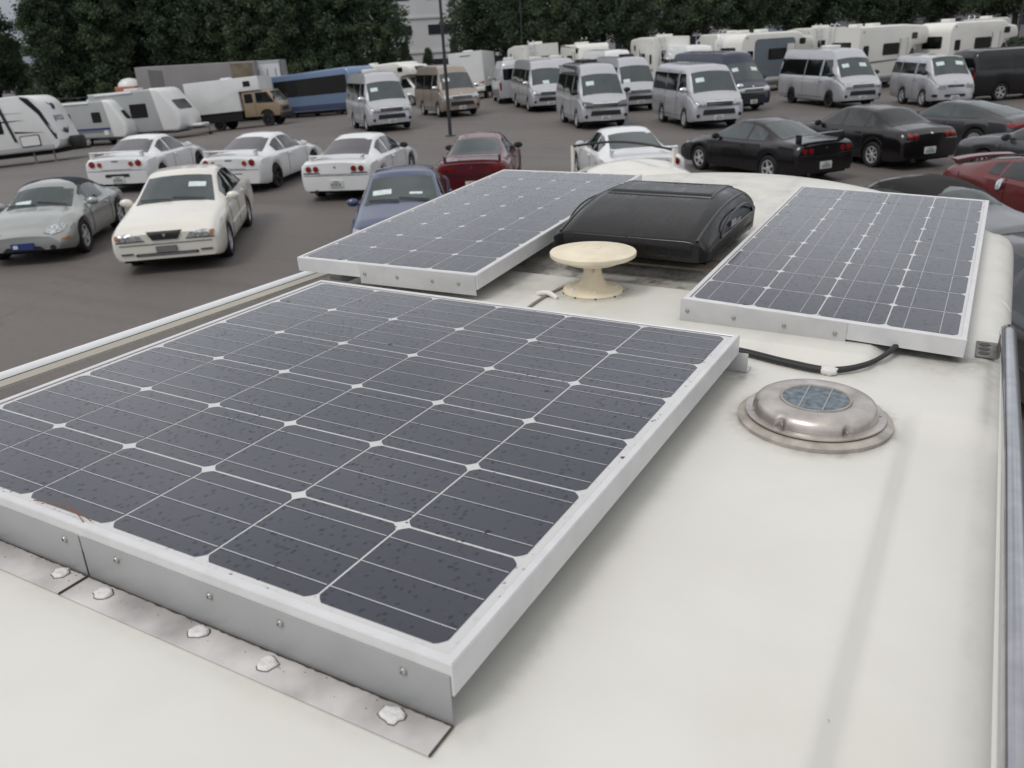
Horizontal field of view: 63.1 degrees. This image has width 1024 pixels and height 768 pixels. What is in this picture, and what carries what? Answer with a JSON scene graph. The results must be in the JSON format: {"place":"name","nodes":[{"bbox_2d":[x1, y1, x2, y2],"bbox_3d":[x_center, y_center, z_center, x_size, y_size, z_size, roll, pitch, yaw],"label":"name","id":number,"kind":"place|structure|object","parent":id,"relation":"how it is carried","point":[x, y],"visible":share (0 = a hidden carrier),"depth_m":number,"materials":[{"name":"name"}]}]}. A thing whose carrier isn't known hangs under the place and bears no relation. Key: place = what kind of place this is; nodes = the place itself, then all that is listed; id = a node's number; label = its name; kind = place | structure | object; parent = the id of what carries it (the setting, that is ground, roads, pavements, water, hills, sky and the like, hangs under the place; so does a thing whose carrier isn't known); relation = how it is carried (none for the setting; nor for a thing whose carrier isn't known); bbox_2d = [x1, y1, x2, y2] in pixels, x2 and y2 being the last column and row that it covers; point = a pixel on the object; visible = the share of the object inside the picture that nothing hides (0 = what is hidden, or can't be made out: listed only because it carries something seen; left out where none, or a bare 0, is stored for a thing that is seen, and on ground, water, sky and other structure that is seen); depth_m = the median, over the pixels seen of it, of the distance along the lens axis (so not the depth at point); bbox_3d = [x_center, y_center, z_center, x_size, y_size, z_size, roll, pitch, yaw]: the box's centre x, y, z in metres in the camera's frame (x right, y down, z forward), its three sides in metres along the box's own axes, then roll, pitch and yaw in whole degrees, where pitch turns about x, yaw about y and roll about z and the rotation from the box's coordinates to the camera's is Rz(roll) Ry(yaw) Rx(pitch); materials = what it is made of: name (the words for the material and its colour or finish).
{"place":"outdoors","nodes":[
{"label":"outdoors","id":0,"kind":"place"},
{"bbox_2d":[0,0,782,62],"label":"sky","id":1,"kind":"structure","parent":0,"point":[5,5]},
{"bbox_2d":[353,0,547,64],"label":"apartment building","id":2,"kind":"structure","parent":0,"point":[423,20],"depth_m":96.19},
{"bbox_2d":[428,24,456,33],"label":"window","id":3,"kind":"structure","parent":2,"relation":"in","point":[433,28],"depth_m":96.15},
{"bbox_2d":[0,35,1023,447],"bbox_3d":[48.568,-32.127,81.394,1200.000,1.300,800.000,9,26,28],"label":"ground","id":4,"kind":"structure","parent":0,"point":[58,301],"depth_m":17.43,"materials":[{"name":"asphalt"}]},
{"bbox_2d":[0,7,29,97],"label":"tree","id":5,"kind":"object","parent":4,"relation":"on","point":[11,67],"visible":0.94,"depth_m":70.69,"materials":[{"name":"green plant"}]},
{"bbox_2d":[7,38,37,95],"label":"tree","id":6,"kind":"object","parent":4,"relation":"on","point":[23,84],"visible":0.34,"depth_m":82.17,"materials":[{"name":"green plant"}]},
{"bbox_2d":[0,95,90,163],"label":"travel trailer","id":7,"kind":"object","parent":4,"relation":"on","point":[34,125],"visible":1,"depth_m":37.10,"materials":[{"name":"metal"}]},
{"bbox_2d":[9,0,88,102],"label":"tree","id":8,"kind":"object","parent":4,"relation":"on","point":[42,35],"visible":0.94,"depth_m":67.17,"materials":[{"name":"green plant"}]},
{"bbox_2d":[0,177,125,258],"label":"roadster car","id":9,"kind":"object","parent":4,"relation":"on","point":[53,214],"visible":0.99,"depth_m":15.83,"materials":[{"name":"silver metal"}]},
{"bbox_2d":[32,0,99,101],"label":"tree","id":10,"kind":"object","parent":4,"relation":"on","point":[82,72],"visible":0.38,"depth_m":68.33,"materials":[{"name":"green plant"}]},
{"bbox_2d":[61,99,140,145],"bbox_3d":[-23.859,-15.460,49.079,6.528,2.573,2.241,3,23,19],"label":"caravan","id":11,"kind":"object","parent":4,"relation":"on","point":[111,120],"visible":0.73,"depth_m":47.96,"materials":[{"name":"metal"}]},
{"bbox_2d":[91,112,101,122],"bbox_3d":[-23.899,-15.320,47.928,0.672,0.576,0.017,3,23,19],"label":"window","id":12,"kind":"structure","parent":11,"relation":"in","point":[96,118],"depth_m":47.92,"materials":[{"name":"black glass"}]},
{"bbox_2d":[66,0,146,93],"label":"tree","id":13,"kind":"object","parent":4,"relation":"on","point":[106,24],"visible":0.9,"depth_m":67.97,"materials":[{"name":"green plant"}]},
{"bbox_2d":[115,78,137,91],"bbox_3d":[-30.178,-22.189,65.330,3.250,3.350,2.314,-4,23,-3],"label":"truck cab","id":14,"kind":"object","parent":4,"relation":"on","point":[128,83],"visible":0.05,"depth_m":64.18,"materials":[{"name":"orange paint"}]},
{"bbox_2d":[120,0,159,75],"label":"tree","id":15,"kind":"object","parent":4,"relation":"on","point":[141,54],"visible":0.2,"depth_m":70.54,"materials":[{"name":"green plant"}]},
{"bbox_2d":[86,133,205,186],"bbox_3d":[-10.607,-6.683,24.549,2.010,1.348,4.654,-2,23,2],"label":"coupe car","id":16,"kind":"object","parent":4,"relation":"on","point":[138,159],"visible":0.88,"depth_m":22.84,"materials":[{"name":"white paint"}]},
{"bbox_2d":[87,87,212,133],"bbox_3d":[-20.969,-15.917,49.026,6.490,2.948,2.554,-2,21,8],"label":"caravan","id":17,"kind":"object","parent":4,"relation":"on","point":[164,110],"visible":0.59,"depth_m":47.88,"materials":[{"name":"metal"}]},
{"bbox_2d":[129,103,147,118],"bbox_3d":[-21.437,-15.667,47.864,1.045,0.770,0.020,-2,21,8],"label":"window","id":18,"kind":"structure","parent":17,"relation":"in","point":[136,110],"depth_m":47.85,"materials":[{"name":"black glass"}]},
{"bbox_2d":[133,0,200,65],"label":"tree","id":19,"kind":"object","parent":4,"relation":"on","point":[158,14],"visible":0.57,"depth_m":67.41,"materials":[{"name":"green plant"}]},
{"bbox_2d":[112,164,252,263],"bbox_3d":[-6.158,-3.405,15.954,2.105,1.423,4.821,-6,23,-8],"label":"sedan car","id":20,"kind":"object","parent":4,"relation":"on","point":[188,211],"visible":1,"depth_m":14.48,"materials":[{"name":"beige paint"}]},
{"bbox_2d":[166,0,227,63],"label":"tree","id":21,"kind":"object","parent":4,"relation":"on","point":[203,52],"visible":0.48,"depth_m":67.44,"materials":[{"name":"green plant"}]},
{"bbox_2d":[134,60,260,120],"bbox_3d":[-22.598,-21.305,61.202,8.400,4.100,2.524,-4,23,-3],"label":"semi trailer","id":22,"kind":"object","parent":4,"relation":"on","point":[178,76],"visible":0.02,"depth_m":59.51,"materials":[{"name":"grey metal"}]},
{"bbox_2d":[196,0,261,61],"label":"tree","id":23,"kind":"object","parent":4,"relation":"on","point":[238,47],"visible":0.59,"depth_m":67.29,"materials":[{"name":"green plant"}]},
{"bbox_2d":[183,75,293,130],"bbox_3d":[-16.990,-17.590,52.126,6.000,3.050,2.320,-3,21,9],"label":"camper truck","id":24,"kind":"object","parent":4,"relation":"on","point":[222,104],"visible":0.99,"depth_m":51.23,"materials":[{"name":"metal"}]},
{"bbox_2d":[200,131,322,186],"bbox_3d":[-6.897,-6.410,23.413,1.990,1.334,4.608,1,23,9],"label":"coupe car","id":25,"kind":"object","parent":4,"relation":"on","point":[272,158],"visible":0.79,"depth_m":22.14,"materials":[{"name":"white paint"}]},
{"bbox_2d":[256,59,287,118],"bbox_3d":[-18.367,-21.998,62.194,3.250,3.950,2.565,-5,22,-2],"label":"cargo container","id":26,"kind":"object","parent":4,"relation":"on","point":[272,68],"visible":0.22,"depth_m":60.59,"materials":[{"name":"metal"}]},
{"bbox_2d":[257,63,280,89],"bbox_3d":[-17.711,-21.618,61.072,1.800,3.400,0.032,-5,22,-2],"label":"door panel","id":27,"kind":"structure","parent":26,"relation":"in","point":[263,68],"depth_m":60.58,"materials":[{"name":"metal"}]},
{"bbox_2d":[238,0,312,74],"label":"tree","id":28,"kind":"object","parent":4,"relation":"on","point":[273,29],"visible":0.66,"depth_m":66.93,"materials":[{"name":"green plant"}]},
{"bbox_2d":[272,0,329,73],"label":"tree","id":29,"kind":"object","parent":4,"relation":"on","point":[311,50],"visible":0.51,"depth_m":67.98,"materials":[{"name":"green plant"}]},
{"bbox_2d":[271,65,372,117],"bbox_3d":[-13.220,-20.601,58.983,8.973,3.007,2.623,12,27,39],"label":"bus","id":30,"kind":"object","parent":4,"relation":"on","point":[318,92],"visible":0.64,"depth_m":57.72,"materials":[{"name":"blue paint"}]},
{"bbox_2d":[301,0,371,70],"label":"tree","id":31,"kind":"object","parent":4,"relation":"on","point":[335,22],"visible":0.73,"depth_m":67.23,"materials":[{"name":"green plant"}]},
{"bbox_2d":[301,132,417,195],"bbox_3d":[-3.805,-5.819,21.555,2.010,1.348,4.654,0,23,9],"label":"coupe car","id":32,"kind":"object","parent":4,"relation":"on","point":[349,162],"visible":0.81,"depth_m":19.69,"materials":[{"name":"white paint"}]},
{"bbox_2d":[346,69,412,131],"bbox_3d":[-5.939,-12.556,36.694,2.388,2.447,5.035,-12,23,-18],"label":"van","id":33,"kind":"object","parent":4,"relation":"on","point":[375,98],"visible":1,"depth_m":35.08,"materials":[{"name":"silver metal"}]},
{"bbox_2d":[350,0,413,64],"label":"tree","id":34,"kind":"object","parent":4,"relation":"on","point":[381,29],"visible":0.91,"depth_m":67.48,"materials":[{"name":"green plant"}]},
{"bbox_2d":[369,61,426,105],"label":"camper van","id":35,"kind":"object","parent":4,"relation":"on","point":[405,72],"visible":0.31,"depth_m":57.91,"materials":[{"name":"white metal"}]},
{"bbox_2d":[347,165,451,233],"bbox_3d":[-1.918,-3.227,15.102,1.938,1.310,4.424,-4,23,-3],"label":"sedan car","id":36,"kind":"object","parent":4,"relation":"on","point":[390,191],"visible":0.55,"depth_m":14.30,"materials":[{"name":"blue paint"}]},
{"bbox_2d":[400,42,415,61],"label":"tree","id":37,"kind":"object","parent":4,"relation":"on","point":[405,56],"visible":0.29,"depth_m":68.28,"materials":[{"name":"green plant"}]},
{"bbox_2d":[421,47,434,64],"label":"tree","id":38,"kind":"object","parent":4,"relation":"on","point":[427,59],"visible":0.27,"depth_m":69.51,"materials":[{"name":"green plant"}]},
{"bbox_2d":[414,64,479,116],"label":"van","id":39,"kind":"object","parent":4,"relation":"on","point":[430,94],"visible":0.95,"depth_m":40.20,"materials":[{"name":"brown metal"}]},
{"bbox_2d":[439,0,455,136],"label":"lamp post","id":40,"kind":"object","parent":4,"relation":"on","point":[445,75],"visible":1,"depth_m":31.25,"materials":[{"name":"metal"}]},
{"bbox_2d":[446,36,460,63],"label":"tree","id":41,"kind":"object","parent":4,"relation":"on","point":[453,44],"visible":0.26,"depth_m":68.30,"materials":[{"name":"green plant"}]},
{"bbox_2d":[438,0,503,58],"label":"tree","id":42,"kind":"object","parent":4,"relation":"on","point":[469,16],"visible":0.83,"depth_m":73.71,"materials":[{"name":"green plant"}]},
{"bbox_2d":[448,50,494,97],"bbox_3d":[-2.620,-21.312,57.436,2.300,3.100,5.450,-3,21,9],"label":"box trailer","id":43,"kind":"object","parent":4,"relation":"on","point":[478,66],"visible":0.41,"depth_m":54.84,"materials":[{"name":"metal"}]},
{"bbox_2d":[435,132,522,190],"bbox_3d":[-0.736,-5.502,20.428,1.954,1.310,4.524,-1,23,5],"label":"coupe car","id":44,"kind":"object","parent":4,"relation":"on","point":[468,158],"visible":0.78,"depth_m":18.67,"materials":[{"name":"red paint"}]},
{"bbox_2d":[488,57,519,102],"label":"van","id":45,"kind":"object","parent":4,"relation":"on","point":[501,80],"visible":0.5,"depth_m":46.21,"materials":[{"name":"silver metal"}]},
{"bbox_2d":[486,0,532,58],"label":"tree","id":46,"kind":"object","parent":4,"relation":"on","point":[504,53],"visible":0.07,"depth_m":81.52,"materials":[{"name":"green plant"}]},
{"bbox_2d":[0,172,1023,767],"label":"motorhome","id":47,"kind":"object","parent":4,"relation":"on","point":[724,588],"visible":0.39,"depth_m":0.92,"materials":[{"name":"white metal"}]},
{"bbox_2d":[0,280,750,757],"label":"solar module","id":48,"kind":"object","parent":47,"relation":"on","point":[382,512],"visible":1,"depth_m":1.09,"materials":[{"name":"glass"}]},
{"bbox_2d":[297,169,641,297],"bbox_3d":[-0.047,-0.505,2.561,0.545,0.067,1.212,9,28,26],"label":"solar module","id":49,"kind":"object","parent":47,"relation":"on","point":[471,238],"visible":0.96,"depth_m":2.31,"materials":[{"name":"glass"}]},
{"bbox_2d":[527,281,578,306],"bbox_3d":[0.046,-0.180,1.930,0.092,0.031,0.419,14,28,35],"label":"antenna cable","id":50,"kind":"object","parent":47,"relation":"on","point":[547,293],"visible":0.66,"depth_m":1.98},
{"bbox_2d":[550,241,636,299],"bbox_3d":[0.195,-0.276,2.005,0.206,0.110,0.206,10,26,27],"label":"roof antenna","id":51,"kind":"object","parent":47,"relation":"on","point":[592,259],"visible":1,"depth_m":1.97,"materials":[{"name":"beige plastic"}]},
{"bbox_2d":[553,180,754,271],"bbox_3d":[0.439,-0.467,2.354,0.430,0.181,0.643,10,26,27],"label":"roof fan cover","id":52,"kind":"object","parent":47,"relation":"on","point":[691,226],"visible":0.99,"depth_m":2.16,"materials":[{"name":"black plastic"}]},
{"bbox_2d":[738,379,893,453],"bbox_3d":[0.491,0.040,1.352,0.240,0.041,0.240,10,26,27],"label":"roof vent","id":53,"kind":"object","parent":47,"relation":"on","point":[817,416],"visible":1,"depth_m":1.30,"materials":[{"name":"silver metal"}]},
{"bbox_2d":[739,344,898,375],"bbox_3d":[0.672,-0.082,1.653,0.567,0.028,0.235,-9,23,-14],"label":"power cable","id":54,"kind":"object","parent":47,"relation":"on","point":[829,370],"visible":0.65,"depth_m":1.56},
{"bbox_2d":[680,185,988,357],"bbox_3d":[0.891,-0.340,2.143,0.547,0.063,1.213,12,29,26],"label":"solar module","id":55,"kind":"object","parent":47,"relation":"on","point":[875,267],"visible":0.94,"depth_m":1.90,"materials":[{"name":"glass"}]},
{"bbox_2d":[484,0,553,53],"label":"tree","id":56,"kind":"object","parent":4,"relation":"on","point":[510,17],"visible":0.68,"depth_m":71.75,"materials":[{"name":"green plant"}]},
{"bbox_2d":[508,40,558,58],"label":"camper van","id":57,"kind":"object","parent":4,"relation":"on","point":[534,49],"visible":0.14,"depth_m":49.49,"materials":[{"name":"white metal"}]},
{"bbox_2d":[511,56,559,111],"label":"van","id":58,"kind":"object","parent":4,"relation":"on","point":[534,80],"visible":0.82,"depth_m":40.15,"materials":[{"name":"silver metal"}]},
{"bbox_2d":[522,0,589,54],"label":"tree","id":59,"kind":"object","parent":4,"relation":"on","point":[555,13],"visible":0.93,"depth_m":70.38,"materials":[{"name":"green plant"}]},
{"bbox_2d":[542,55,572,68],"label":"van","id":60,"kind":"object","parent":4,"relation":"on","point":[560,60],"visible":0.07,"depth_m":43.98,"materials":[{"name":"silver metal"}]},
{"bbox_2d":[561,37,609,61],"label":"camper van","id":61,"kind":"object","parent":4,"relation":"on","point":[575,51],"visible":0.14,"depth_m":52.78,"materials":[{"name":"white metal"}]},
{"bbox_2d":[565,0,606,43],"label":"tree","id":62,"kind":"object","parent":4,"relation":"on","point":[575,3],"visible":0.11,"depth_m":81.71,"materials":[{"name":"green plant"}]},
{"bbox_2d":[556,59,630,127],"bbox_3d":[3.136,-11.670,33.324,2.362,2.421,4.981,-6,23,-7],"label":"van","id":63,"kind":"object","parent":4,"relation":"on","point":[590,91],"visible":1,"depth_m":31.65,"materials":[{"name":"silver metal"}]},
{"bbox_2d":[569,0,639,42],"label":"tree","id":64,"kind":"object","parent":4,"relation":"on","point":[595,18],"visible":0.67,"depth_m":71.53,"materials":[{"name":"green plant"}]},
{"bbox_2d":[583,49,629,58],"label":"van","id":65,"kind":"object","parent":4,"relation":"on","point":[592,54],"visible":0.1,"depth_m":43.90,"materials":[{"name":"white paint"}]},
{"bbox_2d":[595,54,653,108],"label":"van","id":66,"kind":"object","parent":4,"relation":"on","point":[635,75],"visible":0.5,"depth_m":37.84,"materials":[{"name":"silver metal"}]},
{"bbox_2d":[574,126,684,171],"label":"coupe car","id":67,"kind":"object","parent":4,"relation":"on","point":[588,155],"visible":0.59,"depth_m":18.50,"materials":[{"name":"white paint"}]},
{"bbox_2d":[599,0,664,53],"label":"tree","id":68,"kind":"object","parent":4,"relation":"on","point":[640,7],"visible":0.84,"depth_m":71.33,"materials":[{"name":"green plant"}]},
{"bbox_2d":[559,0,753,54],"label":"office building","id":69,"kind":"structure","parent":4,"relation":"on","point":[695,37],"depth_m":113.03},
{"bbox_2d":[630,33,689,76],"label":"camper van","id":70,"kind":"object","parent":4,"relation":"on","point":[651,50],"visible":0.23,"depth_m":46.66,"materials":[{"name":"white metal"}]},
{"bbox_2d":[650,0,699,36],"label":"tree","id":71,"kind":"object","parent":4,"relation":"on","point":[672,5],"visible":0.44,"depth_m":74.38,"materials":[{"name":"green plant"}]},
{"bbox_2d":[663,44,712,63],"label":"van","id":72,"kind":"object","parent":4,"relation":"on","point":[672,51],"visible":0.15,"depth_m":44.55,"materials":[{"name":"white paint"}]},
{"bbox_2d":[652,62,743,127],"bbox_3d":[6.916,-10.951,31.420,2.397,2.163,5.054,-6,23,-6],"label":"van","id":73,"kind":"object","parent":4,"relation":"on","point":[686,94],"visible":1,"depth_m":29.70,"materials":[{"name":"silver metal"}]},
{"bbox_2d":[663,0,742,34],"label":"tree","id":74,"kind":"object","parent":4,"relation":"on","point":[703,9],"visible":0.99,"depth_m":71.68,"materials":[{"name":"green plant"}]},
{"bbox_2d":[696,30,736,50],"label":"camper van","id":75,"kind":"object","parent":4,"relation":"on","point":[709,39],"visible":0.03,"depth_m":49.79,"materials":[{"name":"white metal"}]},
{"bbox_2d":[673,51,769,108],"bbox_3d":[9.120,-13.462,36.898,2.304,2.376,5.393,-11,24,-18],"label":"van","id":76,"kind":"object","parent":4,"relation":"on","point":[754,91],"visible":0.51,"depth_m":35.12,"materials":[{"name":"blue paint"}]},
{"bbox_2d":[719,0,772,32],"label":"tree","id":77,"kind":"object","parent":4,"relation":"on","point":[751,10],"visible":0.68,"depth_m":73.08,"materials":[{"name":"green plant"}]},
{"bbox_2d":[480,36,1023,92],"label":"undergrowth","id":78,"kind":"object","parent":4,"relation":"on","point":[1010,42],"depth_m":72.67,"materials":[{"name":"green plant"}]},
{"bbox_2d":[715,29,813,85],"bbox_3d":[13.837,-17.688,45.353,5.821,3.215,2.148,-15,25,-26],"label":"camper van","id":79,"kind":"object","parent":4,"relation":"on","point":[766,49],"visible":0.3,"depth_m":44.07,"materials":[{"name":"white metal"}]},
{"bbox_2d":[681,117,852,176],"bbox_3d":[6.043,-5.833,20.323,1.946,1.304,4.506,-13,24,-21],"label":"coupe car","id":80,"kind":"object","parent":4,"relation":"on","point":[777,145],"visible":0.98,"depth_m":19.14,"materials":[{"name":"black paint"}]},
{"bbox_2d":[760,0,820,30],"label":"tree","id":81,"kind":"object","parent":4,"relation":"on","point":[790,14],"visible":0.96,"depth_m":73.69,"materials":[{"name":"green plant"}]},
{"bbox_2d":[788,24,843,47],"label":"camper van","id":82,"kind":"object","parent":4,"relation":"on","point":[816,32],"visible":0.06,"depth_m":49.48,"materials":[{"name":"white metal"}]},
{"bbox_2d":[800,4,834,27],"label":"tree","id":83,"kind":"object","parent":4,"relation":"on","point":[811,23],"visible":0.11,"depth_m":81.23,"materials":[{"name":"green plant"}]},
{"bbox_2d":[778,45,881,107],"bbox_3d":[13.675,-13.359,36.026,2.328,2.385,5.447,-7,23,-9],"label":"van","id":84,"kind":"object","parent":4,"relation":"on","point":[830,76],"visible":1,"depth_m":34.63,"materials":[{"name":"silver metal"}]},
{"bbox_2d":[798,0,867,24],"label":"tree","id":85,"kind":"object","parent":4,"relation":"on","point":[823,11],"visible":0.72,"depth_m":73.81,"materials":[{"name":"green plant"}]},
{"bbox_2d":[831,0,903,25],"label":"tree","id":86,"kind":"object","parent":4,"relation":"on","point":[873,12],"visible":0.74,"depth_m":74.76,"materials":[{"name":"green plant"}]},
{"bbox_2d":[825,23,928,83],"bbox_3d":[18.929,-17.137,43.342,5.821,3.215,2.148,-16,26,-27],"label":"camper van","id":87,"kind":"object","parent":4,"relation":"on","point":[883,48],"visible":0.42,"depth_m":42.07,"materials":[{"name":"white metal"}]},
{"bbox_2d":[801,104,956,166],"bbox_3d":[9.073,-6.503,21.468,2.001,1.352,4.564,-10,24,-16],"label":"sedan car","id":88,"kind":"object","parent":4,"relation":"on","point":[876,135],"visible":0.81,"depth_m":20.03,"materials":[{"name":"black paint"}]},
{"bbox_2d":[875,0,931,24],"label":"tree","id":89,"kind":"object","parent":4,"relation":"on","point":[910,8],"visible":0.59,"depth_m":75.42,"materials":[{"name":"green plant"}]},
{"bbox_2d":[889,53,974,106],"bbox_3d":[16.931,-12.299,33.653,2.086,1.911,4.076,-3,23,0],"label":"van","id":90,"kind":"object","parent":4,"relation":"on","point":[923,79],"visible":0.98,"depth_m":32.37,"materials":[{"name":"silver metal"}]},
{"bbox_2d":[864,174,1023,234],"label":"roadster car","id":91,"kind":"object","parent":4,"relation":"on","point":[1001,219],"visible":0.27,"depth_m":11.49,"materials":[{"name":"grey paint"}]},
{"bbox_2d":[915,0,990,22],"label":"tree","id":92,"kind":"object","parent":4,"relation":"on","point":[948,8],"visible":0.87,"depth_m":77.41,"materials":[{"name":"green plant"}]},
{"bbox_2d":[915,18,1017,54],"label":"camper van","id":93,"kind":"object","parent":4,"relation":"on","point":[949,36],"visible":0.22,"depth_m":43.43,"materials":[{"name":"white metal"}]},
{"bbox_2d":[916,99,1023,143],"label":"hatchback car","id":94,"kind":"object","parent":4,"relation":"on","point":[966,118],"visible":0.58,"depth_m":21.65,"materials":[{"name":"grey paint"}]},
{"bbox_2d":[942,152,1023,212],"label":"coupe car","id":95,"kind":"object","parent":4,"relation":"on","point":[1001,178],"visible":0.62,"depth_m":13.76,"materials":[{"name":"red paint"}]},
{"bbox_2d":[963,15,1010,41],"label":"camper van","id":96,"kind":"object","parent":4,"relation":"on","point":[1008,19],"visible":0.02,"depth_m":50.20,"materials":[{"name":"white metal"}]},
{"bbox_2d":[954,127,1023,163],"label":"sedan car","id":97,"kind":"object","parent":4,"relation":"on","point":[1013,142],"visible":0.52,"depth_m":17.71,"materials":[{"name":"grey paint"}]},
{"bbox_2d":[954,46,1023,100],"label":"van","id":98,"kind":"object","parent":4,"relation":"on","point":[997,74],"visible":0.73,"depth_m":33.35,"materials":[{"name":"black paint"}]},
{"bbox_2d":[959,0,1021,15],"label":"tree","id":99,"kind":"object","parent":4,"relation":"on","point":[985,11],"visible":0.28,"depth_m":78.39,"materials":[{"name":"green plant"}]},
{"bbox_2d":[978,0,1023,39],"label":"tree","id":100,"kind":"object","parent":4,"relation":"on","point":[1014,6],"visible":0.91,"depth_m":75.16,"materials":[{"name":"green plant"}]},
{"bbox_2d":[1002,232,1023,402],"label":"sedan car","id":101,"kind":"object","parent":4,"relation":"on","point":[1016,240],"visible":0.05,"depth_m":7.34,"materials":[{"name":"grey paint"}]},
{"bbox_2d":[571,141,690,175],"bbox_3d":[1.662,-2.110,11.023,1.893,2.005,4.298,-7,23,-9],"label":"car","id":102,"kind":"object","parent":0,"point":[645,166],"visible":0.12,"depth_m":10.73,"materials":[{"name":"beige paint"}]},
{"bbox_2d":[819,5,1023,34],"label":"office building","id":103,"kind":"structure","parent":0,"point":[842,23],"depth_m":118.45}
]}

